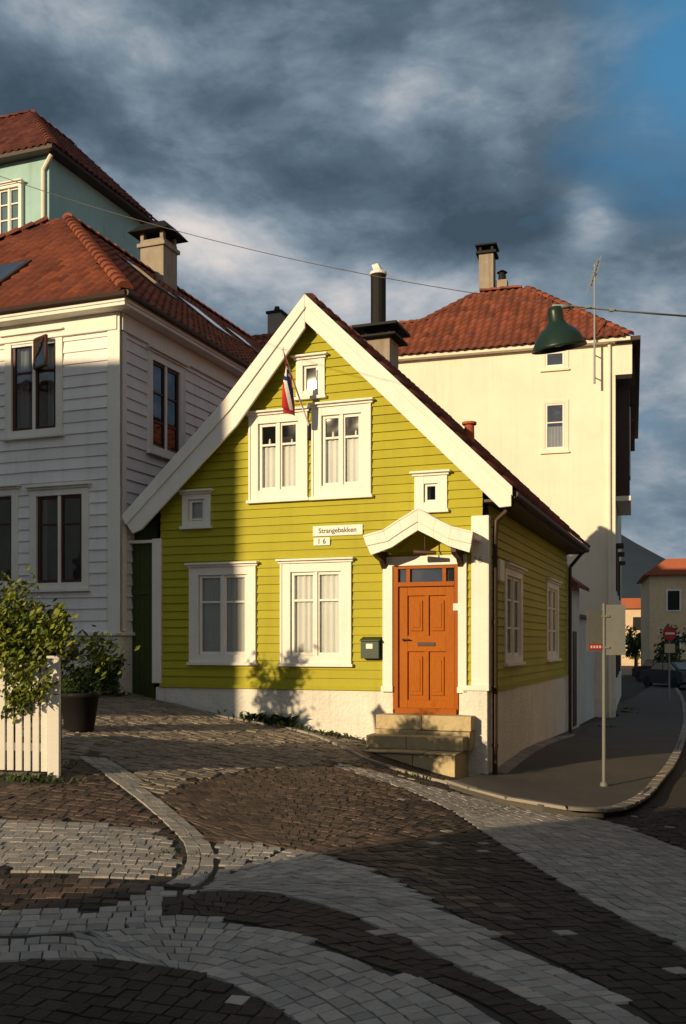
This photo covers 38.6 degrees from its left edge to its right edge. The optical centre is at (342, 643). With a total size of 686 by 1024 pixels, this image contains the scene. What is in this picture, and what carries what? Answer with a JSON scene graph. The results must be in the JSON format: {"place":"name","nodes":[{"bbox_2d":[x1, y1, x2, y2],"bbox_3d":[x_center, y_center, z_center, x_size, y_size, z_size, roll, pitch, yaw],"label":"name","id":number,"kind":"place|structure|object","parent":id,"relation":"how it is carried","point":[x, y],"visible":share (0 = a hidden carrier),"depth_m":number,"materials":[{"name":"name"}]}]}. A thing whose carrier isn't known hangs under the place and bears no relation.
{"place":"outdoors","nodes":[
{"label":"outdoors","id":0,"kind":"place"},
{"bbox_2d":[0,752,685,1023],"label":"dark cobblestone paving","id":1,"kind":"structure","parent":0,"point":[604,947],"depth_m":5.38,"materials":[{"name":"grey stone"}]},
{"bbox_2d":[0,752,523,936],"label":"brown cobblestone paving","id":2,"kind":"structure","parent":1,"relation":"on","point":[221,809],"depth_m":8.77,"materials":[{"name":"brown stone"}]},
{"bbox_2d":[170,703,448,784],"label":"kerb","id":3,"kind":"structure","parent":1,"relation":"on","point":[348,749],"depth_m":14.75,"materials":[{"name":"stone"}]},
{"bbox_2d":[0,666,685,1023],"bbox_3d":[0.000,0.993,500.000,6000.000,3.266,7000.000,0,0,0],"label":"ground","id":4,"kind":"structure","parent":0,"point":[670,791],"depth_m":7.03,"materials":[{"name":"grey stone"}]},
{"bbox_2d":[0,656,62,777],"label":"white picket fence","id":5,"kind":"object","parent":4,"relation":"on","point":[49,746],"visible":0.67,"depth_m":9.71,"materials":[{"name":"white wood"}]},
{"bbox_2d":[0,566,139,768],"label":"garden bush","id":6,"kind":"object","parent":4,"relation":"on","point":[31,638],"visible":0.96,"depth_m":9.69,"materials":[{"name":"green plant"}]},
{"bbox_2d":[0,143,153,259],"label":"walls","id":7,"kind":"structure","parent":4,"relation":"on","point":[52,168],"depth_m":27.56,"materials":[{"name":"teal paint"}]},
{"bbox_2d":[0,178,24,232],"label":"window","id":8,"kind":"structure","parent":7,"relation":"attached to","point":[9,186],"depth_m":27.32,"materials":[{"name":"white wood"}]},
{"bbox_2d":[0,109,157,221],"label":"roof tiles","id":9,"kind":"object","parent":7,"relation":"on","point":[25,129],"visible":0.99,"depth_m":28.98,"materials":[{"name":"red tile"}]},
{"bbox_2d":[70,653,130,696],"bbox_3d":[-4.045,0.617,16.456,0.902,0.958,1.094,0,0,0],"label":"shrub","id":10,"kind":"object","parent":4,"relation":"on","point":[111,684],"visible":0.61,"depth_m":16.43,"materials":[{"name":"green plant"}]},
{"bbox_2d":[129,521,159,698],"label":"side gate","id":11,"kind":"structure","parent":4,"relation":"on","point":[141,592],"depth_m":17.18,"materials":[{"name":"green wood"}]},
{"bbox_2d":[0,692,371,794],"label":"cobblestone alley","id":12,"kind":"structure","parent":4,"relation":"on","point":[163,747],"depth_m":13.10,"materials":[{"name":"grey stone"}]},
{"bbox_2d":[61,667,104,731],"bbox_3d":[-3.498,0.740,12.944,0.598,0.857,0.634,0,0,23],"label":"potted shrub","id":13,"kind":"object","parent":12,"relation":"on","point":[79,705],"visible":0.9,"depth_m":12.82,"materials":[{"name":"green plant"}]},
{"bbox_2d":[218,709,430,779],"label":"weeds","id":14,"kind":"object","parent":4,"relation":"on","point":[261,717],"visible":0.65,"depth_m":15.81,"materials":[{"name":"green plant"}]},
{"bbox_2d":[0,756,685,1023],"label":"cobblestone paving light","id":15,"kind":"object","parent":4,"relation":"on","point":[629,875],"visible":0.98,"depth_m":5.92,"materials":[{"name":"stone"}]},
{"bbox_2d":[0,762,230,880],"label":"moss tufts","id":16,"kind":"object","parent":15,"relation":"on","point":[37,778],"visible":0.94,"depth_m":9.43,"materials":[{"name":"green plant"}]},
{"bbox_2d":[156,675,566,775],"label":"plaster plinth","id":17,"kind":"structure","parent":4,"relation":"on","point":[531,714],"depth_m":16.20,"materials":[{"name":"white paint"}]},
{"bbox_2d":[122,294,568,690],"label":"trim and bargeboards","id":18,"kind":"structure","parent":17,"relation":"on","point":[210,435],"depth_m":15.62,"materials":[{"name":"white wood"}]},
{"bbox_2d":[159,672,567,691],"bbox_3d":[2.544,0.725,18.286,10.743,0.060,4.854,0,0,-37],"label":"drip board","id":19,"kind":"object","parent":17,"relation":"on","point":[328,687],"visible":0.91,"depth_m":16.31,"materials":[{"name":"wood"}]},
{"bbox_2d":[157,492,566,686],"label":"walls","id":20,"kind":"structure","parent":4,"relation":"on","point":[485,511],"depth_m":21.38,"materials":[{"name":"wood"}]},
{"bbox_2d":[160,323,566,687],"bbox_3d":[2.546,-2.299,18.288,10.708,6.018,4.826,0,0,-37],"label":"siding","id":21,"kind":"object","parent":20,"relation":"attached to","point":[265,535],"visible":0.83,"depth_m":16.20,"materials":[{"name":"yellow wood"}]},
{"bbox_2d":[313,524,362,545],"bbox_3d":[-0.087,-1.746,15.806,0.858,0.316,0.023,0,0,20],"label":"street name sign","id":22,"kind":"object","parent":21,"relation":"attached to","point":[339,530],"visible":1,"depth_m":15.83,"materials":[{"name":"white metal"}]},
{"bbox_2d":[178,351,562,666],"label":"windows","id":23,"kind":"structure","parent":21,"relation":"attached to","point":[315,612],"depth_m":16.13,"materials":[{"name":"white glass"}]},
{"bbox_2d":[281,347,310,439],"bbox_3d":[-0.732,-3.987,15.657,0.120,1.328,0.761,0,0,36],"label":"norwegian flag","id":24,"kind":"object","parent":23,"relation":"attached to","point":[288,404],"visible":1,"depth_m":15.44,"materials":[{"name":"red fabric"}]},
{"bbox_2d":[360,637,381,658],"bbox_3d":[0.439,0.069,15.532,0.317,0.343,0.170,0,0,20],"label":"mailbox","id":25,"kind":"object","parent":21,"relation":"on","point":[371,647],"visible":1,"depth_m":15.48,"materials":[{"name":"grey metal"}]},
{"bbox_2d":[363,508,481,571],"bbox_3d":[1.221,-1.570,15.017,1.712,0.927,0.650,0,0,20],"label":"porch canopy","id":26,"kind":"object","parent":21,"relation":"attached to","point":[432,534],"visible":1,"depth_m":14.83,"materials":[{"name":"white paint"}]},
{"bbox_2d":[381,554,466,714],"bbox_3d":[1.285,-0.130,15.345,1.394,2.467,0.190,0,0,20],"label":"front door","id":27,"kind":"structure","parent":21,"relation":"attached to","point":[424,643],"depth_m":15.34,"materials":[{"name":"orange wood"}]},
{"bbox_2d":[498,559,504,581],"bbox_3d":[2.504,-1.161,15.675,0.100,0.340,0.350,0,0,20],"label":"meter box","id":28,"kind":"object","parent":21,"relation":"attached to","point":[501,570],"visible":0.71,"depth_m":15.57,"materials":[{"name":"grey metal"}]},
{"bbox_2d":[157,293,590,547],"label":"roof tiles","id":29,"kind":"object","parent":20,"relation":"on","point":[477,447],"visible":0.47,"depth_m":15.85,"materials":[{"name":"red tile"}]},
{"bbox_2d":[462,421,476,442],"bbox_3d":[2.104,-3.428,16.316,0.238,0.500,0.238,0,0,0],"label":"vent pipe","id":30,"kind":"object","parent":29,"relation":"on","point":[469,429],"visible":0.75,"depth_m":16.24,"materials":[{"name":"ceramic"}]},
{"bbox_2d":[352,263,410,369],"bbox_3d":[0.788,-6.182,20.006,0.940,3.165,1.000,0,0,20],"label":"chimney","id":31,"kind":"object","parent":20,"relation":"on","point":[380,334],"visible":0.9,"depth_m":19.88,"materials":[{"name":"black metal"}]},
{"bbox_2d":[364,713,474,777],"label":"entrance steps","id":32,"kind":"structure","parent":4,"relation":"on","point":[440,744],"depth_m":14.75,"materials":[{"name":"stone"}]},
{"bbox_2d":[271,706,637,736],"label":"wall weeds","id":33,"kind":"object","parent":4,"relation":"on","point":[283,722],"depth_m":15.84,"materials":[{"name":"green plant"}]},
{"bbox_2d":[398,335,640,717],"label":"walls","id":34,"kind":"structure","parent":4,"relation":"on","point":[498,394],"depth_m":31.11,"materials":[{"name":"beige paint"}]},
{"bbox_2d":[249,285,633,354],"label":"roof tiles","id":35,"kind":"object","parent":34,"relation":"on","point":[471,321],"visible":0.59,"depth_m":32.54,"materials":[{"name":"red ceramic"}]},
{"bbox_2d":[475,242,507,292],"bbox_3d":[5.351,-12.920,35.181,1.100,2.640,0.800,0,0,17],"label":"chimney","id":36,"kind":"object","parent":35,"relation":"on","point":[487,255],"visible":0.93,"depth_m":34.96,"materials":[{"name":"beige concrete"}]},
{"bbox_2d":[540,350,569,453],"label":"windows","id":37,"kind":"structure","parent":34,"relation":"attached to","point":[554,426],"depth_m":31.09,"materials":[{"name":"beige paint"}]},
{"bbox_2d":[585,255,601,383],"bbox_3d":[7.748,-9.900,30.205,0.345,3.770,0.949,0,0,0],"label":"tv antenna","id":38,"kind":"object","parent":34,"relation":"attached to","point":[594,338],"visible":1,"depth_m":30.22,"materials":[{"name":"grey metal"}]},
{"bbox_2d":[484,490,589,774],"bbox_3d":[4.029,0.028,19.174,0.518,4.644,9.500,0,0,20],"label":"gutter and downpipes","id":39,"kind":"object","parent":4,"relation":"on","point":[520,515],"visible":0.93,"depth_m":16.24,"materials":[{"name":"brown metal"}]},
{"bbox_2d":[567,577,594,730],"bbox_3d":[4.998,0.200,27.904,4.250,6.000,7.860,0,0,20],"label":"white annex","id":40,"kind":"object","parent":4,"relation":"on","point":[583,684],"visible":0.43,"depth_m":27.09,"materials":[{"name":"paint"}]},
{"bbox_2d":[621,598,640,665],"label":"pink building","id":41,"kind":"structure","parent":4,"relation":"on","point":[632,612],"depth_m":104.51,"materials":[{"name":"paint"}]},
{"bbox_2d":[623,625,640,666],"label":"street tree","id":42,"kind":"object","parent":4,"relation":"on","point":[633,648],"visible":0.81,"depth_m":71.90,"materials":[{"name":"green plant"}]},
{"bbox_2d":[625,628,640,666],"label":"street tree","id":43,"kind":"object","parent":4,"relation":"on","point":[639,657],"visible":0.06,"depth_m":80.10,"materials":[{"name":"green plant"}]},
{"bbox_2d":[632,659,685,681],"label":"car","id":44,"kind":"object","parent":4,"relation":"on","point":[646,665],"visible":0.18,"depth_m":60.58,"materials":[{"name":"black metal"}]},
{"bbox_2d":[636,558,685,665],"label":"ochre building","id":45,"kind":"structure","parent":4,"relation":"on","point":[663,594],"depth_m":61.78,"materials":[{"name":"paint"}]},
{"bbox_2d":[640,662,685,688],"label":"parked car","id":46,"kind":"object","parent":4,"relation":"on","point":[657,672],"visible":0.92,"depth_m":51.30,"materials":[{"name":"paint"}]},
{"bbox_2d":[653,623,685,661],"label":"street tree","id":47,"kind":"object","parent":4,"relation":"on","point":[661,652],"visible":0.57,"depth_m":57.93,"materials":[{"name":"green plant"}]},
{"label":"street house","id":48,"kind":"object","parent":4,"relation":"on","visible":0},
{"bbox_2d":[0,176,685,316],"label":"overhead cables","id":49,"kind":"object","parent":48,"relation":"attached to","point":[610,309],"visible":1,"depth_m":11.32,"materials":[{"name":"grey metal"}]},
{"bbox_2d":[532,304,587,354],"bbox_3d":[2.409,-3.493,10.900,0.602,0.558,0.604,0,0,0],"label":"pendant street lamp","id":50,"kind":"object","parent":49,"relation":"hanging from","point":[558,333],"visible":1,"depth_m":10.76,"materials":[{"name":"green metal"}]},
{"bbox_2d":[0,0,685,558],"label":"sky","id":51,"kind":"structure","parent":0,"point":[405,137],"materials":[{"name":"grey"}]},
{"bbox_2d":[125,332,585,552],"bbox_3d":[1.019,-3.798,20.279,6.751,3.556,9.528,0,0,20],"label":"roof boarding","id":52,"kind":"object","parent":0,"point":[157,517],"visible":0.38,"depth_m":17.55,"materials":[{"name":"wood"}]},
{"bbox_2d":[449,683,682,817],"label":"pavement","id":53,"kind":"structure","parent":0,"point":[641,744],"depth_m":16.93,"materials":[{"name":"grey asphalt"}]},
{"bbox_2d":[498,734,574,773],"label":"kerb","id":54,"kind":"structure","parent":53,"relation":"on","point":[510,764],"depth_m":17.33,"materials":[{"name":"stone"}]},
{"bbox_2d":[444,688,685,811],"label":"kerb","id":55,"kind":"structure","parent":53,"relation":"on","point":[658,779],"depth_m":12.25,"materials":[{"name":"stone"}]},
{"bbox_2d":[587,603,624,786],"bbox_3d":[3.865,0.765,14.504,0.606,2.710,0.147,0,0,-10],"label":"road sign post","id":56,"kind":"object","parent":53,"relation":"on","point":[606,630],"visible":1,"depth_m":14.49,"materials":[{"name":"grey metal"}]},
{"bbox_2d":[663,626,676,701],"bbox_3d":[12.654,0.860,37.972,0.540,3.080,0.125,0,0,0],"label":"no entry sign","id":57,"kind":"object","parent":53,"relation":"on","point":[669,633],"visible":0.93,"depth_m":37.93,"materials":[{"name":"red metal"}]},
{"bbox_2d":[621,534,664,597],"bbox_3d":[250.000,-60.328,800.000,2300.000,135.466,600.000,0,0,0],"label":"hill","id":58,"kind":"structure","parent":0,"point":[640,561],"depth_m":593.60,"materials":[{"name":"grey"}]},
{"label":"inner walls","id":59,"kind":"object","parent":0,"visible":0},
{"bbox_2d":[40,636,131,693],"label":"plaster plinth","id":60,"kind":"structure","parent":59,"relation":"on","point":[124,643],"depth_m":17.09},
{"bbox_2d":[0,296,246,635],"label":"cornice and corner boards","id":61,"kind":"structure","parent":60,"relation":"on","point":[118,319],"depth_m":16.96,"materials":[{"name":"white wood"}]},
{"bbox_2d":[0,289,249,367],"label":"gutter","id":62,"kind":"object","parent":61,"relation":"on","point":[138,300],"visible":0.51,"depth_m":17.04,"materials":[{"name":"brown paint"}]},
{"bbox_2d":[0,213,262,363],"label":"roof tiles","id":63,"kind":"object","parent":61,"relation":"on","point":[69,254],"visible":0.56,"depth_m":19.59,"materials":[{"name":"red ceramic"}]},
{"bbox_2d":[0,252,259,353],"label":"skylights","id":64,"kind":"object","parent":63,"relation":"on","point":[8,271],"visible":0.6,"depth_m":21.86,"materials":[{"name":"grey glass"}]},
{"bbox_2d":[127,220,187,289],"bbox_3d":[-4.831,-9.450,25.634,1.190,2.900,1.090,0,0,20],"label":"chimney","id":65,"kind":"object","parent":63,"relation":"on","point":[158,249],"visible":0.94,"depth_m":25.33,"materials":[{"name":"beige concrete"}]},
{"bbox_2d":[0,331,231,631],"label":"siding","id":66,"kind":"object","parent":59,"relation":"attached to","point":[77,453],"visible":0.38,"depth_m":17.24,"materials":[{"name":"white wood"}]},
{"bbox_2d":[0,327,189,591],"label":"windows","id":67,"kind":"structure","parent":66,"relation":"attached to","point":[59,538],"depth_m":17.65,"materials":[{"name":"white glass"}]},
{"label":"walls","id":68,"kind":"object","parent":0,"visible":0},
{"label":"roof tiles","id":69,"kind":"object","parent":68,"relation":"on","visible":0},
{"bbox_2d":[266,306,287,333],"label":"chimney","id":70,"kind":"object","parent":69,"relation":"on","point":[277,315],"visible":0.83,"depth_m":40.46,"materials":[{"name":"grey concrete"}]}
]}

